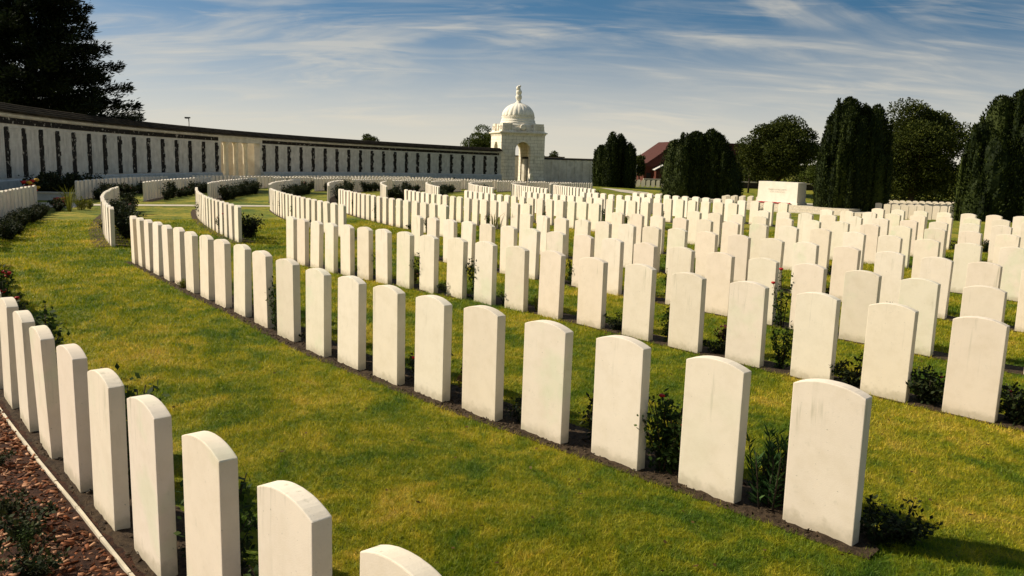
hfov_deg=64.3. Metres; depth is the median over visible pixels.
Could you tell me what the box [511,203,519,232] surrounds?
headstone
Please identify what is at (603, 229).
headstone
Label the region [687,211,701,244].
headstone
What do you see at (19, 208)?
dark shrub
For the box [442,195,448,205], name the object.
headstone
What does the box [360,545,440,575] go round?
headstone
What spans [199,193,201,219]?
headstone
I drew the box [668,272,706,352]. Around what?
headstone
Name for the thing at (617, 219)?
headstone
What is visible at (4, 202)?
headstone
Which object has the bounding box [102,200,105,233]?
headstone
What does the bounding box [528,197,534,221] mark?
headstone
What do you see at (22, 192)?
headstone
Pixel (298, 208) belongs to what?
headstone
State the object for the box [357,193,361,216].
headstone
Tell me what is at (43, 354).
headstone
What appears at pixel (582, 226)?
headstone
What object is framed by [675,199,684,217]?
headstone
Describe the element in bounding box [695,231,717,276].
headstone
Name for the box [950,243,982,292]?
headstone
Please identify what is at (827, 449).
headstone
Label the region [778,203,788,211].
headstone
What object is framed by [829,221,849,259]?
headstone
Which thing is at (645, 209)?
headstone
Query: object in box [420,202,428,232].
headstone
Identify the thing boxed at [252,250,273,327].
headstone
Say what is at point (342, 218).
headstone
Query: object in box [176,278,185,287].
leafy perennial
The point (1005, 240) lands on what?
headstone
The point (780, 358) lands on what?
rose bush
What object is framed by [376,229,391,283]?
headstone
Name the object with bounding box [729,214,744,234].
headstone
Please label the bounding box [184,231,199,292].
headstone
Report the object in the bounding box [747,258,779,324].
headstone
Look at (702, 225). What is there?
headstone
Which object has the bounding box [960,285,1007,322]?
headstone
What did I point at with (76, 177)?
dark shrub
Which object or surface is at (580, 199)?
headstone
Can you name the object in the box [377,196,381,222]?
headstone
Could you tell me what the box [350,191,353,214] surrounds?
headstone
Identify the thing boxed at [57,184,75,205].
grassy plant
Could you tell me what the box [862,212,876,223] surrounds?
headstone
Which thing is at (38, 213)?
dark shrub
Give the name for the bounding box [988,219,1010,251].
headstone
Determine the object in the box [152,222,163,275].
headstone
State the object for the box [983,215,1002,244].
headstone
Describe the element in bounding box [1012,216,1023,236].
headstone
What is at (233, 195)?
dark shrub
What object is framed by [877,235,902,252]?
headstone
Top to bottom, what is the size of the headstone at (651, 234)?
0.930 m
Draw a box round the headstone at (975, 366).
[942,316,1009,422]
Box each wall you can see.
[0,102,501,190]
[37,191,74,200]
[515,155,564,179]
[521,157,593,182]
[643,178,813,190]
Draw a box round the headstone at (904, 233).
[891,226,911,267]
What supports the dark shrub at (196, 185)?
on the lawn ground at (180, 208)
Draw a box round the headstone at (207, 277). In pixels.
[199,235,214,299]
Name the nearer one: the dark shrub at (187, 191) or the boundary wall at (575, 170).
the dark shrub at (187, 191)
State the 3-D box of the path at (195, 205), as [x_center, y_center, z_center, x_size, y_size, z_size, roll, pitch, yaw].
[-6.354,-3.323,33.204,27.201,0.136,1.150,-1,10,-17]
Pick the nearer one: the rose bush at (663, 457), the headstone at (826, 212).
the rose bush at (663, 457)
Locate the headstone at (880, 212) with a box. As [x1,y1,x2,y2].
[872,208,884,217]
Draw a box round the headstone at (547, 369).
[521,320,572,443]
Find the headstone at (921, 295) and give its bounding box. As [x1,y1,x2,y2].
[898,278,940,355]
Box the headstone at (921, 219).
[910,215,926,239]
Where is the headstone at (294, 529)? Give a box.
[257,480,331,575]
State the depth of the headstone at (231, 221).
18.20 m
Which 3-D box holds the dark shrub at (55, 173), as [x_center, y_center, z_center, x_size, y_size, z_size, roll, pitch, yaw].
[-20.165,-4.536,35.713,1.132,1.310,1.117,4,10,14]
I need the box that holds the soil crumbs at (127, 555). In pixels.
[16,409,184,571]
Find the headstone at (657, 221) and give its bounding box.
[650,216,664,253]
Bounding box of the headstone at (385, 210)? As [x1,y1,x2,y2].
[382,197,388,223]
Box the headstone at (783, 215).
[774,212,790,237]
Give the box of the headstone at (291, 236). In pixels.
[286,216,296,261]
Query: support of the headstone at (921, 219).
on the soil bed at (768, 365)
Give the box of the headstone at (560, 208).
[556,200,564,217]
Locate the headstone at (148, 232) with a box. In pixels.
[144,219,153,270]
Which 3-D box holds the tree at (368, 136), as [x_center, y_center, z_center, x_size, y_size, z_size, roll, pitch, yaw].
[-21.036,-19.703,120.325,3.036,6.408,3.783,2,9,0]
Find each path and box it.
[37,202,77,206]
[85,204,615,208]
[604,188,661,196]
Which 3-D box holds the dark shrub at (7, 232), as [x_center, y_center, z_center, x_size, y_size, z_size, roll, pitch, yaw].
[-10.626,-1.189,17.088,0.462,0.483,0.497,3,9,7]
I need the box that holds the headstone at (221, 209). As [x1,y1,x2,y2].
[219,201,223,234]
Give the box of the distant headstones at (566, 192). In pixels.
[75,175,746,222]
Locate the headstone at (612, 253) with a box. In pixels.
[601,238,623,294]
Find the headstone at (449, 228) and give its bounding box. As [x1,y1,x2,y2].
[443,219,456,261]
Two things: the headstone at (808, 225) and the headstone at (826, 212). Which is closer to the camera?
the headstone at (808, 225)
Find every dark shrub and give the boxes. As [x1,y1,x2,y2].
[0,219,19,237]
[0,221,19,240]
[4,210,22,219]
[4,211,24,224]
[11,207,27,213]
[15,211,30,222]
[16,209,32,221]
[16,221,24,235]
[18,173,51,191]
[19,215,28,225]
[21,208,37,222]
[30,204,46,219]
[30,208,42,219]
[36,202,50,213]
[40,170,65,191]
[47,170,62,180]
[47,198,65,209]
[48,174,74,191]
[53,202,63,210]
[62,177,77,191]
[64,173,87,191]
[68,171,97,179]
[83,171,105,179]
[91,188,105,199]
[97,182,120,187]
[99,182,113,190]
[106,198,135,210]
[113,201,136,216]
[114,207,146,238]
[114,215,121,233]
[117,191,135,206]
[119,182,131,195]
[119,196,140,208]
[127,184,139,194]
[134,181,142,193]
[159,187,173,199]
[163,180,176,197]
[176,187,185,196]
[179,187,191,195]
[184,184,194,195]
[187,181,202,193]
[199,182,206,192]
[218,184,233,200]
[224,184,237,199]
[231,182,246,196]
[238,182,252,195]
[238,186,249,195]
[241,178,257,194]
[241,212,264,238]
[252,182,261,193]
[279,184,295,191]
[292,185,299,195]
[296,184,302,195]
[299,182,314,193]
[331,186,344,201]
[340,181,354,189]
[359,181,369,191]
[365,182,375,191]
[372,182,378,190]
[387,188,394,197]
[393,184,407,203]
[401,181,410,189]
[412,184,420,191]
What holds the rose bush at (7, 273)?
on the soil bed at (123, 538)
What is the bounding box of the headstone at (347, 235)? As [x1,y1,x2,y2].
[340,224,354,275]
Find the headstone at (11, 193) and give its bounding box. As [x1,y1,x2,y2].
[9,189,13,214]
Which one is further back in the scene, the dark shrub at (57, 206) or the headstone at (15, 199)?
the dark shrub at (57, 206)
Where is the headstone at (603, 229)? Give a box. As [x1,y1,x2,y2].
[594,221,611,257]
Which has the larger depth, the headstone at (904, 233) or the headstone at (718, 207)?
the headstone at (718, 207)
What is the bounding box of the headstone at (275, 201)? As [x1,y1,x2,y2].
[274,190,276,213]
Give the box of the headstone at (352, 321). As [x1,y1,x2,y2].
[338,276,365,370]
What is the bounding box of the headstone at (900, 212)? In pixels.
[891,209,905,220]
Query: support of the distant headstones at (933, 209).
on the lawn ground at (180, 208)
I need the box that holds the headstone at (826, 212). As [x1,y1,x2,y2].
[819,209,833,221]
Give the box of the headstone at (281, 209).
[280,192,282,216]
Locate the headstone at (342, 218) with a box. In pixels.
[338,204,346,236]
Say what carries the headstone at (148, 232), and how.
on the soil bed at (861, 545)
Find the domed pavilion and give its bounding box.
[489,85,547,181]
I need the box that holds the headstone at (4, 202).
[0,190,6,217]
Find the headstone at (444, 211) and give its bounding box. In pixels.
[439,204,448,235]
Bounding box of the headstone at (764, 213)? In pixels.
[756,210,769,234]
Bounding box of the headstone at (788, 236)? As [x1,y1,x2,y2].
[778,226,798,269]
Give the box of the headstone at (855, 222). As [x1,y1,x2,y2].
[846,216,862,231]
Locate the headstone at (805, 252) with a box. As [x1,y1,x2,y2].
[790,242,818,293]
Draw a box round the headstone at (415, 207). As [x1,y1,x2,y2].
[411,201,419,229]
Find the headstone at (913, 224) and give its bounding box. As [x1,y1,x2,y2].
[900,220,918,256]
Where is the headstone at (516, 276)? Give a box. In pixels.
[504,246,529,311]
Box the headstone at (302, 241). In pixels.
[297,218,308,265]
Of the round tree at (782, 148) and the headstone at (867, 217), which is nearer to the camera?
the headstone at (867, 217)
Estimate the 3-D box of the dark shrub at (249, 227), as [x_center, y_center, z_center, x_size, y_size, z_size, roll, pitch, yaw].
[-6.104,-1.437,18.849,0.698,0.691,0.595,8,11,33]
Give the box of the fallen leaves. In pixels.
[100,313,988,571]
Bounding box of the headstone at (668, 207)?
[664,199,672,221]
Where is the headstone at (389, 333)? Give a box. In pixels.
[373,285,404,385]
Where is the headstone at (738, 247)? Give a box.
[727,235,750,281]
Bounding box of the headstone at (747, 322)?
[725,281,768,367]
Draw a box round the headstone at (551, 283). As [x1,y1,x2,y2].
[538,250,565,318]
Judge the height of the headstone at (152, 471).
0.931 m
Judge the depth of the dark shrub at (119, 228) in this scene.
18.93 m
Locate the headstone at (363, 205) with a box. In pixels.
[361,194,365,218]
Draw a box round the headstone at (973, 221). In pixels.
[963,218,980,225]
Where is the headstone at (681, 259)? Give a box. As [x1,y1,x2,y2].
[665,247,694,304]
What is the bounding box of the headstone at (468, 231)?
[461,221,475,266]
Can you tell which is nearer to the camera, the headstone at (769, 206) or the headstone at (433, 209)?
the headstone at (433, 209)
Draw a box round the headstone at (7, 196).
[4,190,10,212]
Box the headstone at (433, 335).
[414,295,451,401]
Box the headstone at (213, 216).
[212,199,215,230]
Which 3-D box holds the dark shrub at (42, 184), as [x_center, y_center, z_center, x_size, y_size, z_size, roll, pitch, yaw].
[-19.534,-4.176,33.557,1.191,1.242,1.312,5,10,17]
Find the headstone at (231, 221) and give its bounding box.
[228,204,234,239]
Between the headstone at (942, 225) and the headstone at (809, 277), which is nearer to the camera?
the headstone at (809, 277)
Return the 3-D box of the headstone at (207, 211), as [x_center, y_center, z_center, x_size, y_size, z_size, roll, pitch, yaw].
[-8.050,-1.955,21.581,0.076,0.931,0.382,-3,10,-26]
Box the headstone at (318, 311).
[306,268,330,356]
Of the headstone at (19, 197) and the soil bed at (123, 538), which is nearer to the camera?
the soil bed at (123, 538)
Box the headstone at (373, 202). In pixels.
[371,195,375,220]
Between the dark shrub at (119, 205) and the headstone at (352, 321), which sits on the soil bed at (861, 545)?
the headstone at (352, 321)
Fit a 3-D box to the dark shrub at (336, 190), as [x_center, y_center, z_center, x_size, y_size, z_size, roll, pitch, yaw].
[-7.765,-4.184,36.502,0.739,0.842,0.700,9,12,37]
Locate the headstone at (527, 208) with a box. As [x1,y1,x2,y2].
[522,204,531,214]
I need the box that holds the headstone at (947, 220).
[936,216,952,249]
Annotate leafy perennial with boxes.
[74,195,88,209]
[84,197,93,208]
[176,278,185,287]
[533,294,538,310]
[744,433,788,510]
[763,422,788,493]
[982,239,988,251]
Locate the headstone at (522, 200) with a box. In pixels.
[519,196,525,213]
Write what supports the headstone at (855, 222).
on the soil bed at (768, 365)
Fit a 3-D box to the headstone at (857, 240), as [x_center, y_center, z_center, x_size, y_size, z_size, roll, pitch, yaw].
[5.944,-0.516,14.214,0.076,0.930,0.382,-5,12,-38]
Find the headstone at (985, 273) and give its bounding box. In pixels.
[965,262,1002,288]
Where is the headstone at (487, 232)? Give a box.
[479,224,494,243]
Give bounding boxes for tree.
[0,0,146,120]
[362,133,378,140]
[460,124,491,147]
[549,150,558,156]
[591,131,636,187]
[636,154,645,179]
[659,128,744,199]
[733,114,819,183]
[736,141,761,192]
[797,159,816,185]
[811,96,894,211]
[885,97,972,201]
[948,164,959,195]
[952,89,1023,222]
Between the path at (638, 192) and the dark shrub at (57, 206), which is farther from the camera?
the path at (638, 192)
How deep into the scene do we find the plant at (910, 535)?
4.15 m
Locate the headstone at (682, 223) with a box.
[672,218,688,230]
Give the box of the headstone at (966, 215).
[958,213,976,235]
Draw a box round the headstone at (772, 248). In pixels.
[759,238,784,289]
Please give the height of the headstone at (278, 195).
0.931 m
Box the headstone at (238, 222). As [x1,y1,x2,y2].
[234,205,241,241]
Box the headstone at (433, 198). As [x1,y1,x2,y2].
[431,194,435,202]
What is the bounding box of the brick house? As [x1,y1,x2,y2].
[636,142,744,181]
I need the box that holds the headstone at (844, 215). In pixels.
[840,211,854,221]
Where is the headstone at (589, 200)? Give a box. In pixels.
[586,197,593,220]
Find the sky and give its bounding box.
[14,0,1023,164]
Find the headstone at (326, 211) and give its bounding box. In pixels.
[323,201,330,232]
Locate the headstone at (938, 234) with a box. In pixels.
[924,228,946,257]
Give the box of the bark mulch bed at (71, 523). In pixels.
[0,400,145,575]
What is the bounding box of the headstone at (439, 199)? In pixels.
[437,194,442,217]
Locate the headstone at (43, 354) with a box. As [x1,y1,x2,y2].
[29,325,62,458]
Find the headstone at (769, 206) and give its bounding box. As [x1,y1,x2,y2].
[764,202,773,225]
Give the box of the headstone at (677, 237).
[665,228,687,273]
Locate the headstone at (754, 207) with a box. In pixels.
[749,201,759,223]
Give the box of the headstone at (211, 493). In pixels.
[182,431,240,575]
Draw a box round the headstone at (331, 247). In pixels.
[325,223,337,273]
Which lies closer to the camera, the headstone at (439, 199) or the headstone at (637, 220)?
the headstone at (637, 220)
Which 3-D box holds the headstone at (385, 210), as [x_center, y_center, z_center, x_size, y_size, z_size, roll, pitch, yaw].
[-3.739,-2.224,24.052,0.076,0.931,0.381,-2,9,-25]
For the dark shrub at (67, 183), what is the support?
on the lawn ground at (180, 208)
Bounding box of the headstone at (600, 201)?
[596,198,603,220]
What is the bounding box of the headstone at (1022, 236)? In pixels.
[1020,222,1023,247]
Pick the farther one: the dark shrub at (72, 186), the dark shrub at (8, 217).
the dark shrub at (72, 186)
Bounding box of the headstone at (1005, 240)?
[993,234,1020,263]
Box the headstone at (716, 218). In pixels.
[708,213,722,247]
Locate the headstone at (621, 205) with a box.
[617,199,625,223]
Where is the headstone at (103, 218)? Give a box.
[102,202,106,238]
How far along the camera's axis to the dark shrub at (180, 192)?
37.77 m
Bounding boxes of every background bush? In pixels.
[737,162,788,181]
[779,162,814,183]
[890,190,930,198]
[894,164,956,202]
[931,181,956,202]
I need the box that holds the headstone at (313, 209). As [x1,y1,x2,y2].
[311,199,316,221]
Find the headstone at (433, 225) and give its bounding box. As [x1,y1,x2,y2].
[427,217,439,238]
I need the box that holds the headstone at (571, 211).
[567,201,576,228]
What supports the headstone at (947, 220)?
on the soil bed at (768, 365)
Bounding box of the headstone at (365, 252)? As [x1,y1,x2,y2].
[357,227,372,280]
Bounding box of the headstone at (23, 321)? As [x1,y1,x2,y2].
[13,310,38,431]
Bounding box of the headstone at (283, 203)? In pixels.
[282,193,285,218]
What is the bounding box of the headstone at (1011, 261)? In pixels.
[998,247,1023,300]
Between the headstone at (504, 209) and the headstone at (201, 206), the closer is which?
the headstone at (504, 209)
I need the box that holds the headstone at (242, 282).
[234,244,251,317]
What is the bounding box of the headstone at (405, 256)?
[396,231,413,288]
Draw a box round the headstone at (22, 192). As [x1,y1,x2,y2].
[20,187,25,209]
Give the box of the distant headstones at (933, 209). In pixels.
[722,195,954,219]
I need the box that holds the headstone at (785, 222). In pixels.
[776,218,793,238]
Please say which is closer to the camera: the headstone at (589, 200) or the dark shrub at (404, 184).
the headstone at (589, 200)
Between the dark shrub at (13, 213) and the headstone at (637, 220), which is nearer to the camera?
the headstone at (637, 220)
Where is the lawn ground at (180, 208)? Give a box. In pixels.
[0,158,1023,575]
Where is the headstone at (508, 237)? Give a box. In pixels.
[500,226,517,273]
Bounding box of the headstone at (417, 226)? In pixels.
[412,215,423,255]
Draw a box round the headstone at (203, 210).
[202,195,205,223]
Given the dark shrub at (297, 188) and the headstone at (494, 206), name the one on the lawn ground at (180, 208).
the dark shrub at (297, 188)
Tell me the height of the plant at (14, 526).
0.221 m
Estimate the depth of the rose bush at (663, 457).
4.94 m
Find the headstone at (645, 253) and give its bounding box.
[633,242,657,268]
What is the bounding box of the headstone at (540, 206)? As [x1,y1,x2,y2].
[536,198,544,222]
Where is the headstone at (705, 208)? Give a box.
[700,201,710,218]
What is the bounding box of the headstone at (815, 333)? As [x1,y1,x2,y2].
[790,292,840,379]
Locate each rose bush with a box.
[0,263,12,288]
[0,264,17,303]
[0,283,27,310]
[13,522,34,551]
[27,300,69,369]
[115,363,169,494]
[173,473,256,557]
[215,216,219,231]
[243,561,258,575]
[266,276,276,330]
[407,350,453,377]
[409,252,419,286]
[465,258,476,299]
[565,255,572,284]
[578,389,593,439]
[634,394,682,473]
[658,304,669,341]
[770,320,793,368]
[771,268,793,327]
[910,365,945,403]
[999,382,1023,422]
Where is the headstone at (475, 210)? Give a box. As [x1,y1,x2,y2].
[472,198,479,225]
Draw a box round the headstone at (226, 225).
[223,202,228,237]
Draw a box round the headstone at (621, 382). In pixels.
[591,335,650,470]
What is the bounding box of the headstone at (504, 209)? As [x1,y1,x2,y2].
[500,201,508,229]
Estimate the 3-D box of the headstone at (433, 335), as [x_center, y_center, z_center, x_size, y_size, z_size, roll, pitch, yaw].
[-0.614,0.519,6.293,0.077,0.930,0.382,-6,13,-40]
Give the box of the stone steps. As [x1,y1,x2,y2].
[724,202,863,216]
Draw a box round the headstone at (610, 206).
[605,199,614,222]
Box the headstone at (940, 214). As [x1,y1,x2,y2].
[937,212,951,217]
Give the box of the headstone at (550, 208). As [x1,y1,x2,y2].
[546,199,553,224]
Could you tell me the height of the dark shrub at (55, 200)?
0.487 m
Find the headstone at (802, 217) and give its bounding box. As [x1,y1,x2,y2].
[797,213,813,241]
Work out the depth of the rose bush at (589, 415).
5.36 m
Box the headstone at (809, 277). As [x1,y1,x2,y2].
[789,263,826,328]
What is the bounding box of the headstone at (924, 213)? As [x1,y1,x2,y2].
[914,211,928,228]
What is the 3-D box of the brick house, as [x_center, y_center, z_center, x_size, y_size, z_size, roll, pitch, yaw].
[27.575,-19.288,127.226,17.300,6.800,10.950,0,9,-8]
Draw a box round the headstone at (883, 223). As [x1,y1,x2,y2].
[872,218,889,235]
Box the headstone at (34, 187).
[32,185,37,203]
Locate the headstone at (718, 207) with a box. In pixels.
[713,202,724,223]
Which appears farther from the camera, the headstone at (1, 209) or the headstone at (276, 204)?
the headstone at (276, 204)
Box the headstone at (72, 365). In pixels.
[56,343,92,492]
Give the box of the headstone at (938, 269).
[919,257,953,318]
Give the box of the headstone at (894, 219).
[885,213,900,234]
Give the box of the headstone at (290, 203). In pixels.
[289,194,292,215]
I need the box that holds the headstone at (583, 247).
[571,234,594,287]
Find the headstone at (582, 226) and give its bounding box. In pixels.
[574,219,590,235]
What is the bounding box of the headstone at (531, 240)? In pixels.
[522,228,540,279]
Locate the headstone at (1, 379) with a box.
[0,292,3,388]
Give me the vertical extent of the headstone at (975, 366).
0.931 m
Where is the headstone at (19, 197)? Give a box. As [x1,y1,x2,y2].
[16,188,21,211]
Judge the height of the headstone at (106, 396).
0.930 m
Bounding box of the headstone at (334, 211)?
[330,203,337,225]
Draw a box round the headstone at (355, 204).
[353,192,356,215]
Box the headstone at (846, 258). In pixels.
[829,246,860,301]
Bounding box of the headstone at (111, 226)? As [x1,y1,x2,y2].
[108,207,114,246]
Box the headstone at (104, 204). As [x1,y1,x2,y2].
[103,203,107,239]
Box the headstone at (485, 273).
[474,241,497,304]
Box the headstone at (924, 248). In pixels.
[911,239,940,277]
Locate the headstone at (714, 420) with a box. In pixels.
[678,355,751,502]
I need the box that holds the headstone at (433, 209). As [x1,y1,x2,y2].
[429,203,437,217]
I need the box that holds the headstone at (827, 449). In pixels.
[782,378,871,545]
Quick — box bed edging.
[0,408,134,575]
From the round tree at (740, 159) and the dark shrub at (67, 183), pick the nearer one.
the dark shrub at (67, 183)
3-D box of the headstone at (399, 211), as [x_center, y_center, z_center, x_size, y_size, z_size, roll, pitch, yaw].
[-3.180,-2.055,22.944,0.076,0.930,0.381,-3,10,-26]
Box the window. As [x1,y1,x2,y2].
[646,173,650,178]
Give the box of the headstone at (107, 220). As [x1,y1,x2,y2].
[105,205,110,242]
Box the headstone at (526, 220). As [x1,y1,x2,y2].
[519,213,532,245]
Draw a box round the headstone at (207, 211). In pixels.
[206,197,209,226]
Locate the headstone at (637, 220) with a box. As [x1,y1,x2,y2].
[630,214,644,242]
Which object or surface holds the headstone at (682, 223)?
on the soil bed at (768, 365)
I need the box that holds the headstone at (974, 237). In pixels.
[958,231,982,244]
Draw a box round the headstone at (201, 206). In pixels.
[200,194,202,221]
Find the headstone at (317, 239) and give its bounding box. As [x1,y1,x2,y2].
[310,221,323,268]
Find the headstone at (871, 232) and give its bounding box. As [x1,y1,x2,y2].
[860,224,879,263]
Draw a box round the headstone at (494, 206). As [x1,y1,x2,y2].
[490,200,498,228]
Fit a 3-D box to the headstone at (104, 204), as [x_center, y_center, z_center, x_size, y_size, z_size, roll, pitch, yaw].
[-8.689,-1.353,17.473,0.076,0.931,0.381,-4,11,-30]
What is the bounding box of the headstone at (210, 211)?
[208,198,212,228]
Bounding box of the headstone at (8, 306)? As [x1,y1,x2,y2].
[0,297,19,408]
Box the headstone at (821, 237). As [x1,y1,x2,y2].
[809,228,831,273]
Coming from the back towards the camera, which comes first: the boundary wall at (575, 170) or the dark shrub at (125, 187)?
the boundary wall at (575, 170)
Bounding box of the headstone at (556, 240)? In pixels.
[546,231,566,255]
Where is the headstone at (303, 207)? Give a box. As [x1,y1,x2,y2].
[300,197,305,218]
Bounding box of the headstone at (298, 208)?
[296,196,300,219]
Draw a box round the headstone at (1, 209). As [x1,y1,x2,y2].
[0,192,2,219]
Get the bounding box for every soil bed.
[0,389,258,575]
[48,190,1023,431]
[126,262,878,559]
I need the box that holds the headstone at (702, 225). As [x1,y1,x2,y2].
[695,219,712,257]
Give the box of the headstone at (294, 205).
[292,195,296,217]
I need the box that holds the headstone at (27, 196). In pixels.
[24,186,29,207]
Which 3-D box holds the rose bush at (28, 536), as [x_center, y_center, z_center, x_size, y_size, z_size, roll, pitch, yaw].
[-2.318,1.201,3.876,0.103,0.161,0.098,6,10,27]
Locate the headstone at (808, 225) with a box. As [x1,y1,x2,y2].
[802,220,820,241]
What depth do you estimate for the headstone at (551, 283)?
9.76 m
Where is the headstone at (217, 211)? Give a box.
[215,200,219,232]
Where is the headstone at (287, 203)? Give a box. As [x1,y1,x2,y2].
[285,193,288,216]
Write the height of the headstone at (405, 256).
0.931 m
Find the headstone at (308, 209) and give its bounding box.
[306,198,311,226]
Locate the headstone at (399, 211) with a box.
[396,198,402,227]
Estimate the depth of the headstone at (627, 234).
14.71 m
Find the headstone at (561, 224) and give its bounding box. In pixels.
[554,217,568,258]
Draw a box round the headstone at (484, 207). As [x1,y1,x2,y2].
[480,199,488,224]
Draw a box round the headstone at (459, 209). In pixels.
[456,196,462,222]
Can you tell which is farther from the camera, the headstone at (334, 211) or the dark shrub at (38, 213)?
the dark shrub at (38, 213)
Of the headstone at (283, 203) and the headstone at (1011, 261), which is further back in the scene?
the headstone at (283, 203)
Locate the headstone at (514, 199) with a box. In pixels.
[511,196,517,203]
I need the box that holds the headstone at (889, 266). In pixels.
[874,251,905,303]
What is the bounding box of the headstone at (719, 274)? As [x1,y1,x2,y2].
[705,252,734,315]
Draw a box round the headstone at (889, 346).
[860,302,918,402]
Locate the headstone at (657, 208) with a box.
[653,202,663,216]
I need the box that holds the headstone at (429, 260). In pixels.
[419,235,438,293]
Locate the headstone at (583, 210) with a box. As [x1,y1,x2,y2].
[578,202,588,219]
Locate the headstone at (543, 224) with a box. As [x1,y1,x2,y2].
[537,215,549,254]
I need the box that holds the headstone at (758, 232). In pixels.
[749,223,768,258]
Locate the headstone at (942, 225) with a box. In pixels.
[929,222,948,257]
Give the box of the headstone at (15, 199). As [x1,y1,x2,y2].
[12,188,17,210]
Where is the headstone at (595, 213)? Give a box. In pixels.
[590,203,600,230]
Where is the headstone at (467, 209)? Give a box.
[464,197,471,220]
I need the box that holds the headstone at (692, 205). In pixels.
[687,200,696,218]
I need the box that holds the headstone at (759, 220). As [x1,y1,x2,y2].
[752,216,767,225]
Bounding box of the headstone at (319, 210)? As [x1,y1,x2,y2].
[317,200,323,223]
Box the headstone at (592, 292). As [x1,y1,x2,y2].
[577,257,607,328]
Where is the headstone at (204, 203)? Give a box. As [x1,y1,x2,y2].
[203,196,206,225]
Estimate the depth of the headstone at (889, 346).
6.79 m
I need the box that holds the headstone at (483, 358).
[462,305,505,421]
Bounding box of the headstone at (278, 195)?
[277,191,280,215]
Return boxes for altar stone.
[756,181,806,204]
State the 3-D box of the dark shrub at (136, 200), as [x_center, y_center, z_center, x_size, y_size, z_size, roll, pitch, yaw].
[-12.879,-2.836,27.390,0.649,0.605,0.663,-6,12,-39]
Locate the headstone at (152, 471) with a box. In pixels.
[127,394,177,575]
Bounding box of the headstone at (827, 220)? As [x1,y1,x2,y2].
[821,214,836,229]
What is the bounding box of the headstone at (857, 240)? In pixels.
[842,232,865,269]
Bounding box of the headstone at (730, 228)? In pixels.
[720,221,740,252]
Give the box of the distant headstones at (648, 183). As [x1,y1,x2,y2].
[635,180,662,187]
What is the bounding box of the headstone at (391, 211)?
[389,198,394,225]
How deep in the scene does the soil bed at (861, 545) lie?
5.33 m
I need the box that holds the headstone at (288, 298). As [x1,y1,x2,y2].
[276,258,300,341]
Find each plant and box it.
[0,448,15,466]
[0,487,29,516]
[0,495,58,542]
[0,528,69,575]
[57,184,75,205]
[60,189,78,211]
[180,517,257,573]
[298,329,332,340]
[414,267,419,282]
[437,280,448,293]
[455,362,462,385]
[487,213,503,227]
[497,291,504,304]
[504,396,521,422]
[604,311,622,330]
[703,339,725,353]
[713,322,726,350]
[828,352,862,386]
[862,494,942,546]
[905,364,943,404]
[998,383,1023,425]
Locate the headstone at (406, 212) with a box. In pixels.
[403,200,410,228]
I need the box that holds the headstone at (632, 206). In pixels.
[627,200,636,223]
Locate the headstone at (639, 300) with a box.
[622,264,656,340]
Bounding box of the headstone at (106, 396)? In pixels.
[87,368,129,530]
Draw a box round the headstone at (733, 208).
[727,203,738,221]
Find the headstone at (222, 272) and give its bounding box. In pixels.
[214,239,231,307]
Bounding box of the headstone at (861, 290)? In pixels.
[838,270,881,342]
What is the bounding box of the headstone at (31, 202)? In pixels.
[28,186,33,206]
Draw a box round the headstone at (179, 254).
[173,227,185,283]
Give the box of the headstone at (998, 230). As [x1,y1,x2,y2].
[987,225,1012,262]
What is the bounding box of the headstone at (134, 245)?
[130,216,138,263]
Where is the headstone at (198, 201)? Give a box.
[197,192,200,218]
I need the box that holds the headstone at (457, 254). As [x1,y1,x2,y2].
[446,237,467,298]
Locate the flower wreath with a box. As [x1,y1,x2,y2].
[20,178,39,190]
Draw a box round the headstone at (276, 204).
[276,191,277,214]
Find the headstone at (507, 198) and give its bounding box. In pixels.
[504,195,510,217]
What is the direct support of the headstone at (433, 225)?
on the soil bed at (768, 365)
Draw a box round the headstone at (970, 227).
[959,223,980,232]
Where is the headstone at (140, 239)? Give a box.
[136,217,145,266]
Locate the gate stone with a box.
[528,173,532,181]
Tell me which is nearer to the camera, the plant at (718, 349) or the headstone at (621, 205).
the plant at (718, 349)
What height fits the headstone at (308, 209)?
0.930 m
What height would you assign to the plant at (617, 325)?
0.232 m
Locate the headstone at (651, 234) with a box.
[642,226,661,272]
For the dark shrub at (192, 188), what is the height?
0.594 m
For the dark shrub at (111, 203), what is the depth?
22.75 m
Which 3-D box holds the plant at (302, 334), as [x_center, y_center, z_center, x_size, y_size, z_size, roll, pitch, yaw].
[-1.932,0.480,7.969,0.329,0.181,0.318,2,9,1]
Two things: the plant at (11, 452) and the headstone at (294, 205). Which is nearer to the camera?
the plant at (11, 452)
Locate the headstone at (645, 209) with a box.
[640,202,649,226]
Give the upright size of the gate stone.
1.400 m
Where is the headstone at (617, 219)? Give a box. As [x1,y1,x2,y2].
[611,212,624,238]
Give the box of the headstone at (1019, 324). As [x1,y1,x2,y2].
[1014,270,1023,331]
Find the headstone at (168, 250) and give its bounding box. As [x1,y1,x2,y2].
[162,225,174,280]
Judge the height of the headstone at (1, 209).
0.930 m
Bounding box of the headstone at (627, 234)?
[618,224,635,267]
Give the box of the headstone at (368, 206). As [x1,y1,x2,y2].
[366,194,370,219]
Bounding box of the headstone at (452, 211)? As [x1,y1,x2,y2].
[449,196,455,220]
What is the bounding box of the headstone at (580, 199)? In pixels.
[576,196,583,218]

